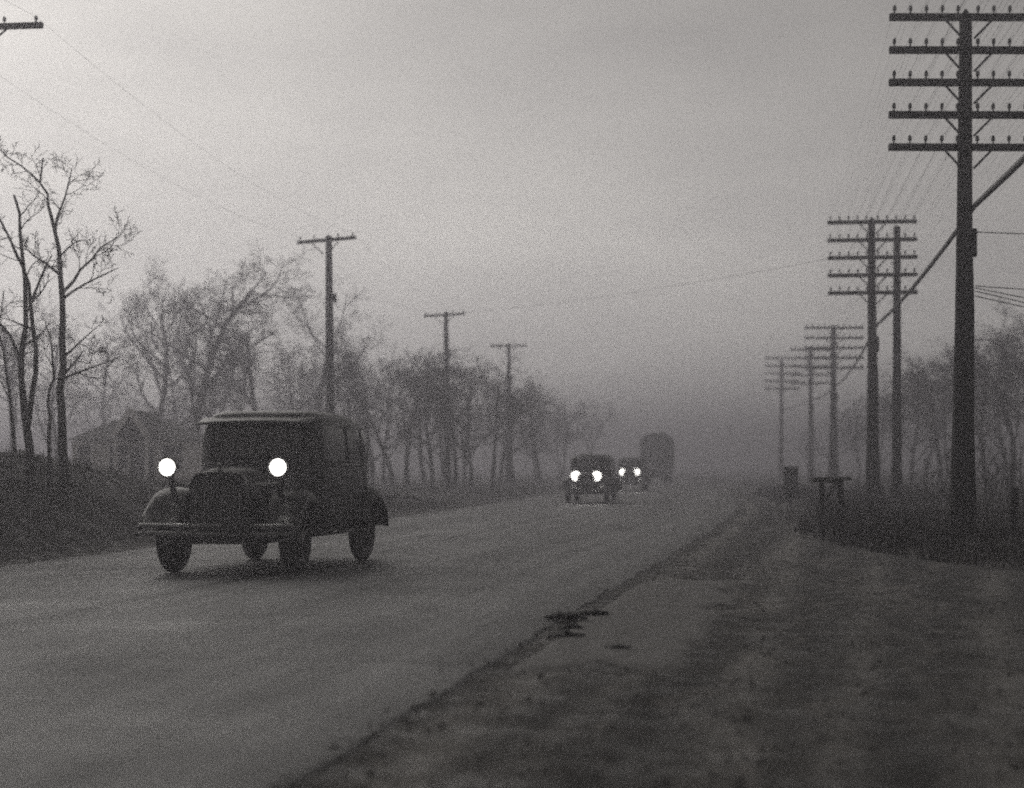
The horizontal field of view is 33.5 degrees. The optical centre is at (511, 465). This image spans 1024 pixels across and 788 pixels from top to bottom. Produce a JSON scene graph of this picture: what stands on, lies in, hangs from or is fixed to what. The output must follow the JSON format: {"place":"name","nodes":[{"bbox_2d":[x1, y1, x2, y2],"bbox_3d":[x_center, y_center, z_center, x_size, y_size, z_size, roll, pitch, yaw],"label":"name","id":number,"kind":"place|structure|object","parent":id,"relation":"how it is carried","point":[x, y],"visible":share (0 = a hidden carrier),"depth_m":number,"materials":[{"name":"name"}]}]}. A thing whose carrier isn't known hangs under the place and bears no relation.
{"place":"outdoors","nodes":[
{"label":"outdoors","id":0,"kind":"place"},
{"bbox_2d":[0,469,738,787],"bbox_3d":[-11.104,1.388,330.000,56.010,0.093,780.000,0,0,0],"label":"road","id":1,"kind":"structure","parent":0,"point":[221,666],"depth_m":14.04,"materials":[{"name":"asphalt"}]},
{"bbox_2d":[134,411,388,573],"bbox_3d":[-3.215,0.302,22.918,2.166,2.097,4.943,0,0,10],"label":"sedan car","id":2,"kind":"object","parent":1,"relation":"on","point":[292,483],"visible":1,"depth_m":22.01,"materials":[{"name":"black metal"}]},
{"bbox_2d":[560,454,620,502],"bbox_3d":[2.942,0.460,62.928,1.900,1.779,4.336,0,0,9],"label":"sedan car","id":3,"kind":"object","parent":1,"relation":"on","point":[592,473],"visible":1,"depth_m":61.66,"materials":[{"name":"black metal"}]},
{"bbox_2d":[616,457,650,490],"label":"sedan car","id":4,"kind":"object","parent":1,"relation":"on","point":[632,470],"visible":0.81,"depth_m":91.98,"materials":[{"name":"black metal"}]},
{"bbox_2d":[640,433,673,483],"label":"covered truck","id":5,"kind":"object","parent":1,"relation":"on","point":[657,451],"visible":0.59,"depth_m":130.54,"materials":[{"name":"grey fabric"}]},
{"bbox_2d":[0,449,1023,787],"bbox_3d":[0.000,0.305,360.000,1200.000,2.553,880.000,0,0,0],"label":"ground","id":6,"kind":"structure","parent":0,"point":[756,519],"depth_m":11.48,"materials":[{"name":"soil"}]},
{"bbox_2d":[0,290,18,451],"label":"sapling","id":7,"kind":"object","parent":6,"relation":"on","point":[10,409],"visible":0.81,"depth_m":30.99,"materials":[{"name":"black plant"}]},
{"bbox_2d":[0,15,43,35],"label":"power pole","id":8,"kind":"object","parent":6,"relation":"on","point":[4,27],"visible":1,"depth_m":30.58,"materials":[{"name":"brown wood"}]},
{"bbox_2d":[0,185,67,489],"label":"bare tree","id":9,"kind":"object","parent":6,"relation":"on","point":[25,407],"visible":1,"depth_m":29.24,"materials":[{"name":"black plant"}]},
{"bbox_2d":[0,289,70,450],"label":"bare tree","id":10,"kind":"object","parent":6,"relation":"on","point":[11,375],"visible":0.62,"depth_m":93.53,"materials":[{"name":"black plant"}]},
{"bbox_2d":[1,312,102,460],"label":"bare tree","id":11,"kind":"object","parent":6,"relation":"on","point":[54,439],"visible":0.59,"depth_m":100.79,"materials":[{"name":"grey plant"}]},
{"bbox_2d":[38,325,88,494],"bbox_3d":[-7.841,-0.945,29.816,0.921,3.035,0.382,0,0,-38],"label":"sapling","id":12,"kind":"object","parent":6,"relation":"on","point":[49,465],"visible":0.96,"depth_m":29.59,"materials":[{"name":"black plant"}]},
{"bbox_2d":[0,136,141,491],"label":"bare tree","id":13,"kind":"object","parent":6,"relation":"on","point":[64,475],"visible":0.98,"depth_m":30.70,"materials":[{"name":"black plant"}]},
{"bbox_2d":[57,333,146,444],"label":"bare tree","id":14,"kind":"object","parent":6,"relation":"on","point":[102,416],"visible":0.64,"depth_m":121.56,"materials":[{"name":"grey plant"}]},
{"bbox_2d":[67,408,203,482],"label":"house","id":15,"kind":"structure","parent":6,"relation":"on","point":[139,442],"depth_m":64.08,"materials":[{"name":"white"}]},
{"bbox_2d":[76,443,92,466],"bbox_3d":[-16.139,-0.339,64.192,0.660,1.060,0.090,0,0,4],"label":"window","id":16,"kind":"structure","parent":15,"relation":"in","point":[84,451],"depth_m":64.17,"materials":[{"name":"grey glass"}]},
{"bbox_2d":[107,443,129,470],"bbox_3d":[-14.825,-0.339,64.100,0.860,1.060,0.090,0,0,4],"label":"window","id":17,"kind":"structure","parent":15,"relation":"in","point":[123,448],"depth_m":64.08,"materials":[{"name":"grey glass"}]},
{"bbox_2d":[130,447,153,478],"bbox_3d":[-13.954,0.303,63.992,0.900,2.000,0.160,0,0,4],"label":"window","id":18,"kind":"structure","parent":15,"relation":"in","point":[137,455],"depth_m":64.02,"materials":[{"name":"grey glass"}]},
{"bbox_2d":[159,443,184,470],"bbox_3d":[-12.796,-0.339,63.959,0.960,1.060,0.090,0,0,4],"label":"window","id":19,"kind":"structure","parent":15,"relation":"in","point":[176,451],"depth_m":63.94,"materials":[{"name":"grey glass"}]},
{"bbox_2d":[96,256,264,425],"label":"bare tree","id":20,"kind":"object","parent":6,"relation":"on","point":[163,401],"visible":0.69,"depth_m":95.09,"materials":[{"name":"grey plant"}]},
{"bbox_2d":[132,332,235,433],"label":"bare tree","id":21,"kind":"object","parent":6,"relation":"on","point":[175,411],"visible":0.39,"depth_m":117.60,"materials":[{"name":"grey plant"}]},
{"bbox_2d":[147,295,261,417],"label":"bare tree","id":22,"kind":"object","parent":6,"relation":"on","point":[181,361],"visible":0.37,"depth_m":111.51,"materials":[{"name":"grey plant"}]},
{"bbox_2d":[140,333,272,434],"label":"bare tree","id":23,"kind":"object","parent":6,"relation":"on","point":[223,392],"visible":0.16,"depth_m":128.29,"materials":[{"name":"grey plant"}]},
{"bbox_2d":[98,240,334,433],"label":"bare tree","id":24,"kind":"object","parent":6,"relation":"on","point":[205,386],"visible":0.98,"depth_m":82.74,"materials":[{"name":"grey plant"}]},
{"bbox_2d":[0,443,461,556],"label":"bank grass","id":25,"kind":"structure","parent":6,"relation":"on","point":[386,495],"depth_m":32.73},
{"bbox_2d":[159,291,325,415],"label":"bare tree","id":26,"kind":"object","parent":6,"relation":"on","point":[252,397],"visible":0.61,"depth_m":91.33,"materials":[{"name":"grey plant"}]},
{"bbox_2d":[242,335,335,410],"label":"bare tree","id":27,"kind":"object","parent":6,"relation":"on","point":[276,401],"visible":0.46,"depth_m":123.47,"materials":[{"name":"grey plant"}]},
{"bbox_2d":[254,334,363,414],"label":"bare tree","id":28,"kind":"object","parent":6,"relation":"on","point":[309,386],"visible":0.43,"depth_m":117.01,"materials":[{"name":"grey plant"}]},
{"bbox_2d":[297,232,355,413],"bbox_3d":[-6.394,-3.339,59.608,2.450,9.544,0.432,-1,0,28],"label":"power pole","id":29,"kind":"object","parent":6,"relation":"on","point":[330,385],"visible":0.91,"depth_m":59.51,"materials":[{"name":"brown wood"}]},
{"bbox_2d":[2,77,477,342],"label":"power line","id":30,"kind":"object","parent":29,"relation":"attached to","point":[183,188],"visible":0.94,"depth_m":45.60,"materials":[{"name":"metal"}]},
{"bbox_2d":[14,5,514,342],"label":"power line","id":31,"kind":"object","parent":29,"relation":"attached to","point":[215,158],"visible":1,"depth_m":40.30,"materials":[{"name":"metal"}]},
{"bbox_2d":[269,274,391,411],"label":"bare tree","id":32,"kind":"object","parent":6,"relation":"on","point":[322,379],"visible":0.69,"depth_m":96.86,"materials":[{"name":"grey plant"}]},
{"bbox_2d":[312,358,401,452],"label":"bare tree","id":33,"kind":"object","parent":6,"relation":"on","point":[369,405],"visible":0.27,"depth_m":102.52,"materials":[{"name":"grey plant"}]},
{"bbox_2d":[299,341,430,486],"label":"bare tree","id":34,"kind":"object","parent":6,"relation":"on","point":[357,390],"visible":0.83,"depth_m":83.25,"materials":[{"name":"grey plant"}]},
{"bbox_2d":[324,322,415,485],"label":"bare tree","id":35,"kind":"object","parent":6,"relation":"on","point":[387,461],"visible":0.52,"depth_m":97.28,"materials":[{"name":"grey plant"}]},
{"bbox_2d":[337,342,429,483],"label":"bare tree","id":36,"kind":"object","parent":6,"relation":"on","point":[384,464],"visible":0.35,"depth_m":113.56,"materials":[{"name":"grey plant"}]},
{"bbox_2d":[348,340,485,487],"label":"bare tree","id":37,"kind":"object","parent":6,"relation":"on","point":[406,469],"visible":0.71,"depth_m":89.19,"materials":[{"name":"grey plant"}]},
{"bbox_2d":[375,351,459,484],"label":"bare tree","id":38,"kind":"object","parent":6,"relation":"on","point":[422,473],"visible":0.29,"depth_m":105.31,"materials":[{"name":"grey plant"}]},
{"bbox_2d":[380,345,481,481],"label":"bare tree","id":39,"kind":"object","parent":6,"relation":"on","point":[441,451],"visible":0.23,"depth_m":124.39,"materials":[{"name":"grey plant"}]},
{"bbox_2d":[386,350,479,489],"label":"bare tree","id":40,"kind":"object","parent":6,"relation":"on","point":[426,422],"visible":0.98,"depth_m":84.46,"materials":[{"name":"grey plant"}]},
{"bbox_2d":[424,310,465,487],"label":"power pole","id":41,"kind":"object","parent":6,"relation":"on","point":[447,469],"visible":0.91,"depth_m":88.90,"materials":[{"name":"grey wood"}]},
{"bbox_2d":[391,346,514,487],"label":"bare tree","id":42,"kind":"object","parent":6,"relation":"on","point":[455,471],"visible":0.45,"depth_m":89.92,"materials":[{"name":"grey plant"}]},
{"bbox_2d":[420,362,501,488],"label":"bare tree","id":43,"kind":"object","parent":6,"relation":"on","point":[467,435],"visible":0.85,"depth_m":86.17,"materials":[{"name":"grey plant"}]},
{"bbox_2d":[407,354,518,483],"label":"bare tree","id":44,"kind":"object","parent":6,"relation":"on","point":[464,465],"visible":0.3,"depth_m":108.12,"materials":[{"name":"grey plant"}]},
{"bbox_2d":[454,343,546,487],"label":"bare tree","id":45,"kind":"object","parent":6,"relation":"on","point":[493,471],"visible":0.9,"depth_m":90.35,"materials":[{"name":"grey plant"}]},
{"bbox_2d":[490,343,526,483],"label":"power pole","id":46,"kind":"object","parent":6,"relation":"on","point":[507,470],"visible":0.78,"depth_m":111.86,"materials":[{"name":"grey wood"}]},
{"bbox_2d":[474,363,554,481],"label":"bare tree","id":47,"kind":"object","parent":6,"relation":"on","point":[501,469],"visible":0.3,"depth_m":120.84,"materials":[{"name":"grey plant"}]},
{"bbox_2d":[477,376,557,485],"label":"bare tree","id":48,"kind":"object","parent":6,"relation":"on","point":[511,434],"visible":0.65,"depth_m":101.53,"materials":[{"name":"grey plant"}]},
{"bbox_2d":[484,374,553,484],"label":"bare tree","id":49,"kind":"object","parent":6,"relation":"on","point":[535,457],"visible":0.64,"depth_m":113.48,"materials":[{"name":"grey plant"}]},
{"bbox_2d":[494,387,565,481],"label":"bare tree","id":50,"kind":"object","parent":6,"relation":"on","point":[534,468],"visible":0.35,"depth_m":132.38,"materials":[{"name":"grey plant"}]},
{"bbox_2d":[533,394,581,479],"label":"bare tree","id":51,"kind":"object","parent":6,"relation":"on","point":[557,445],"visible":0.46,"depth_m":161.82,"materials":[{"name":"grey plant"}]},
{"bbox_2d":[546,398,595,480],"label":"bare tree","id":52,"kind":"object","parent":6,"relation":"on","point":[567,424],"visible":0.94,"depth_m":145.22,"materials":[{"name":"grey plant"}]},
{"bbox_2d":[571,396,621,453],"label":"bare tree","id":53,"kind":"object","parent":6,"relation":"on","point":[594,434],"visible":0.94,"depth_m":170.17,"materials":[{"name":"grey plant"}]},
{"bbox_2d":[511,580,739,672],"bbox_3d":[1.393,1.405,16.281,1.359,0.043,9.531,0,0,11],"label":"pavement apron","id":54,"kind":"object","parent":6,"relation":"on","point":[659,625],"visible":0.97,"depth_m":14.46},
{"bbox_2d":[545,611,587,619],"bbox_3d":[0.487,1.345,15.359,0.380,0.079,0.275,0,0,-3],"label":"rubber scrap","id":55,"kind":"object","parent":54,"relation":"on","point":[568,615],"visible":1,"depth_m":15.29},
{"bbox_2d":[548,629,584,637],"bbox_3d":[0.443,1.373,13.913,0.307,0.067,0.183,0,0,-2],"label":"rubber scrap","id":56,"kind":"object","parent":54,"relation":"on","point":[565,632],"visible":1,"depth_m":13.88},
{"bbox_2d":[558,622,583,629],"bbox_3d":[0.509,1.374,14.588,0.201,0.063,0.202,0,0,-24],"label":"rubber scrap","id":57,"kind":"object","parent":54,"relation":"on","point":[568,626],"visible":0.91,"depth_m":14.56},
{"bbox_2d":[578,608,608,615],"bbox_3d":[0.756,1.367,15.864,0.319,0.072,0.208,0,0,-8],"label":"rubber scrap","id":58,"kind":"object","parent":54,"relation":"on","point":[594,612],"visible":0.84,"depth_m":15.84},
{"bbox_2d":[604,644,630,648],"bbox_3d":[0.812,1.379,13.008,0.220,0.036,0.155,0,0,-13],"label":"rubber scrap","id":59,"kind":"object","parent":54,"relation":"on","point":[617,646],"visible":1,"depth_m":12.97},
{"bbox_2d":[263,523,1023,787],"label":"roadside grit","id":60,"kind":"object","parent":6,"relation":"on","point":[661,782],"visible":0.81,"depth_m":9.73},
{"bbox_2d":[764,355,799,479],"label":"telephone pole","id":61,"kind":"object","parent":6,"relation":"on","point":[781,445],"visible":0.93,"depth_m":146.82,"materials":[{"name":"wood"}]},
{"bbox_2d":[783,466,798,506],"bbox_3d":[9.686,0.913,59.029,0.540,1.840,0.171,0,0,6],"label":"roadside board","id":62,"kind":"object","parent":6,"relation":"on","point":[790,483],"visible":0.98,"depth_m":58.97,"materials":[{"name":"metal"}]},
{"bbox_2d":[790,347,830,482],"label":"telephone pole","id":63,"kind":"object","parent":6,"relation":"on","point":[810,469],"visible":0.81,"depth_m":121.83,"materials":[{"name":"wood"}]},
{"bbox_2d":[796,422,826,474],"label":"bare tree","id":64,"kind":"object","parent":6,"relation":"on","point":[802,440],"visible":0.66,"depth_m":202.00,"materials":[{"name":"grey plant"}]},
{"bbox_2d":[811,477,850,535],"bbox_3d":[6.750,1.040,36.000,0.810,1.610,0.300,0,0,-4],"label":"mailbox shelf","id":65,"kind":"object","parent":6,"relation":"on","point":[838,482],"visible":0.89,"depth_m":35.95,"materials":[{"name":"grey wood"}]},
{"bbox_2d":[804,324,863,486],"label":"telephone pole","id":66,"kind":"object","parent":6,"relation":"on","point":[833,466],"visible":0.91,"depth_m":97.23,"materials":[{"name":"wood"}]},
{"bbox_2d":[814,410,862,476],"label":"bare tree","id":67,"kind":"object","parent":6,"relation":"on","point":[839,470],"visible":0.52,"depth_m":175.94,"materials":[{"name":"grey plant"}]},
{"bbox_2d":[820,395,866,478],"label":"bare tree","id":68,"kind":"object","parent":6,"relation":"on","point":[856,439],"visible":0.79,"depth_m":140.19,"materials":[{"name":"grey plant"}]},
{"bbox_2d":[827,215,917,502],"bbox_3d":[11.698,-3.157,55.202,2.870,9.914,0.530,0,0,4],"label":"telephone pole","id":69,"kind":"object","parent":6,"relation":"on","point":[872,464],"visible":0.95,"depth_m":55.04,"materials":[{"name":"wood"}]},
{"bbox_2d":[453,251,865,313],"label":"crossing wire","id":70,"kind":"object","parent":69,"relation":"attached to","point":[663,287],"visible":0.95,"depth_m":67.28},
{"bbox_2d":[838,48,1023,354],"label":"telephone wire","id":71,"kind":"object","parent":69,"relation":"attached to","point":[943,163],"visible":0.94,"depth_m":30.67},
{"bbox_2d":[841,386,921,477],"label":"bare tree","id":72,"kind":"object","parent":6,"relation":"on","point":[881,447],"visible":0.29,"depth_m":162.12,"materials":[{"name":"grey plant"}]},
{"bbox_2d":[876,468,890,504],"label":"sapling","id":73,"kind":"object","parent":6,"relation":"on","point":[883,488],"visible":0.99,"depth_m":46.03,"materials":[{"name":"grey plant"}]},
{"bbox_2d":[752,481,1023,569],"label":"verge weeds","id":74,"kind":"object","parent":6,"relation":"on","point":[867,509],"visible":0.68,"depth_m":34.64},
{"bbox_2d":[860,375,932,481],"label":"bare tree","id":75,"kind":"object","parent":6,"relation":"on","point":[884,419],"visible":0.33,"depth_m":120.41,"materials":[{"name":"grey plant"}]},
{"bbox_2d":[890,226,904,502],"bbox_3d":[12.909,-3.125,56.982,0.412,9.850,0.412,0,0,-45],"label":"support pole","id":76,"kind":"object","parent":6,"relation":"on","point":[896,489],"visible":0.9,"depth_m":56.88,"materials":[{"name":"brown wood"}]},
{"bbox_2d":[856,354,951,483],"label":"bare tree","id":77,"kind":"object","parent":6,"relation":"on","point":[912,451],"visible":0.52,"depth_m":108.13,"materials":[{"name":"grey plant"}]},
{"bbox_2d":[900,467,924,507],"bbox_3d":[10.351,0.668,43.995,0.652,1.283,0.357,0,0,-17],"label":"sapling","id":78,"kind":"object","parent":6,"relation":"on","point":[916,487],"visible":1,"depth_m":44.02,"materials":[{"name":"grey plant"}]},
{"bbox_2d":[918,459,935,508],"bbox_3d":[12.159,0.498,50.137,0.464,1.666,0.846,0,0,-9],"label":"sapling","id":79,"kind":"object","parent":6,"relation":"on","point":[926,476],"visible":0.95,"depth_m":49.95,"materials":[{"name":"grey plant"}]},
{"bbox_2d":[922,465,947,522],"bbox_3d":[8.895,0.638,36.092,0.688,1.354,0.377,0,0,42],"label":"sapling","id":80,"kind":"object","parent":6,"relation":"on","point":[936,498],"visible":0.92,"depth_m":36.01,"materials":[{"name":"grey plant"}]},
{"bbox_2d":[879,350,997,485],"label":"bare tree","id":81,"kind":"object","parent":6,"relation":"on","point":[935,444],"visible":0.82,"depth_m":99.69,"materials":[{"name":"grey plant"}]},
{"bbox_2d":[882,338,996,440],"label":"bare tree","id":82,"kind":"object","parent":6,"relation":"on","point":[941,389],"visible":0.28,"depth_m":125.58,"materials":[{"name":"grey plant"}]},
{"bbox_2d":[936,451,950,505],"bbox_3d":[8.815,0.470,34.103,0.474,1.703,0.865,0,0,29],"label":"sapling","id":83,"kind":"object","parent":6,"relation":"on","point":[946,478],"visible":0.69,"depth_m":33.94,"materials":[{"name":"grey plant"}]},
{"bbox_2d":[904,345,991,479],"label":"bare tree","id":84,"kind":"object","parent":6,"relation":"on","point":[929,458],"visible":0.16,"depth_m":132.99,"materials":[{"name":"grey plant"}]},
{"bbox_2d":[908,359,992,478],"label":"bare tree","id":85,"kind":"object","parent":6,"relation":"on","point":[944,452],"visible":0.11,"depth_m":148.41,"materials":[{"name":"grey plant"}]},
{"bbox_2d":[888,5,1023,536],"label":"telephone pole","id":86,"kind":"object","parent":6,"relation":"on","point":[962,501],"visible":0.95,"depth_m":29.92,"materials":[{"name":"brown wood"}]},
{"bbox_2d":[786,0,966,383],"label":"telephone wire","id":87,"kind":"object","parent":86,"relation":"attached to","point":[886,157],"visible":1,"depth_m":28.75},
{"bbox_2d":[801,0,964,369],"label":"telephone wire","id":88,"kind":"object","parent":86,"relation":"attached to","point":[896,141],"visible":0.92,"depth_m":31.70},
{"bbox_2d":[791,2,987,376],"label":"telephone wire","id":89,"kind":"object","parent":86,"relation":"attached to","point":[905,152],"visible":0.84,"depth_m":34.17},
{"bbox_2d":[797,0,988,380],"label":"telephone wire","id":90,"kind":"object","parent":86,"relation":"attached to","point":[910,136],"visible":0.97,"depth_m":28.45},
{"bbox_2d":[781,3,1006,379],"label":"telephone wire","id":91,"kind":"object","parent":86,"relation":"attached to","point":[916,160],"visible":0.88,"depth_m":34.40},
{"bbox_2d":[792,4,1012,384],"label":"telephone wire","id":92,"kind":"object","parent":86,"relation":"attached to","point":[923,142],"visible":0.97,"depth_m":27.79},
{"bbox_2d":[784,154,1023,408],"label":"aerial cable","id":93,"kind":"object","parent":86,"relation":"attached to","point":[1010,171],"visible":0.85,"depth_m":35.01,"materials":[{"name":"metal"}]},
{"bbox_2d":[785,22,1023,386],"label":"telephone wire","id":94,"kind":"object","parent":86,"relation":"attached to","point":[934,152],"visible":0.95,"depth_m":28.01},
{"bbox_2d":[911,337,1023,485],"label":"bare tree","id":95,"kind":"object","parent":6,"relation":"on","point":[981,420],"visible":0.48,"depth_m":94.70,"materials":[{"name":"grey plant"}]},
{"bbox_2d":[918,329,1023,488],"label":"bare tree","id":96,"kind":"object","parent":6,"relation":"on","point":[1003,410],"visible":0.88,"depth_m":83.31,"materials":[{"name":"grey plant"}]},
{"bbox_2d":[941,326,1023,481],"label":"bare tree","id":97,"kind":"object","parent":6,"relation":"on","point":[1001,443],"visible":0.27,"depth_m":118.60,"materials":[{"name":"grey plant"}]},
{"bbox_2d":[976,442,1004,504],"bbox_3d":[13.417,0.330,48.148,0.566,2.033,1.033,0,0,-42],"label":"sapling","id":98,"kind":"object","parent":6,"relation":"on","point":[993,470],"visible":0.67,"depth_m":48.01,"materials":[{"name":"grey plant"}]},
{"bbox_2d":[975,434,1007,524],"bbox_3d":[9.725,0.342,35.164,0.555,1.992,1.012,0,0,-19],"label":"sapling","id":99,"kind":"object","parent":6,"relation":"on","point":[986,486],"visible":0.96,"depth_m":34.97,"materials":[{"name":"grey plant"}]},
{"bbox_2d":[974,298,1023,417],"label":"bare tree","id":100,"kind":"object","parent":6,"relation":"on","point":[1014,329],"visible":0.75,"depth_m":99.36,"materials":[{"name":"grey plant"}]},
{"bbox_2d":[974,321,1023,422],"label":"bare tree","id":101,"kind":"object","parent":6,"relation":"on","point":[1010,379],"visible":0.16,"depth_m":132.62,"materials":[{"name":"grey plant"}]},
{"bbox_2d":[985,453,1018,517],"bbox_3d":[10.952,0.487,38.034,0.845,1.664,0.463,0,0,-28],"label":"sapling","id":102,"kind":"object","parent":6,"relation":"on","point":[997,481],"visible":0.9,"depth_m":37.97,"materials":[{"name":"grey plant"}]},
{"bbox_2d":[997,446,1022,517],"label":"sapling","id":103,"kind":"object","parent":6,"relation":"on","point":[1007,470],"visible":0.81,"depth_m":39.96,"materials":[{"name":"grey plant"}]},
{"bbox_2d":[1004,461,1022,508],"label":"sapling","id":104,"kind":"object","parent":6,"relation":"on","point":[1016,481],"visible":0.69,"depth_m":36.00,"materials":[{"name":"grey plant"}]},
{"bbox_2d":[1009,487,1018,535],"bbox_3d":[9.008,0.983,30.506,0.199,1.217,0.179,0,0,0],"label":"fence post","id":105,"kind":"object","parent":6,"relation":"on","point":[1013,505],"visible":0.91,"depth_m":30.44,"materials":[{"name":"grey wood"}]},
{"bbox_2d":[1004,434,1023,528],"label":"sapling","id":106,"kind":"object","parent":6,"relation":"on","point":[1009,467],"visible":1,"depth_m":33.12,"materials":[{"name":"grey plant"}]},
{"bbox_2d":[0,0,1023,468],"label":"sky","id":107,"kind":"structure","parent":0,"point":[492,155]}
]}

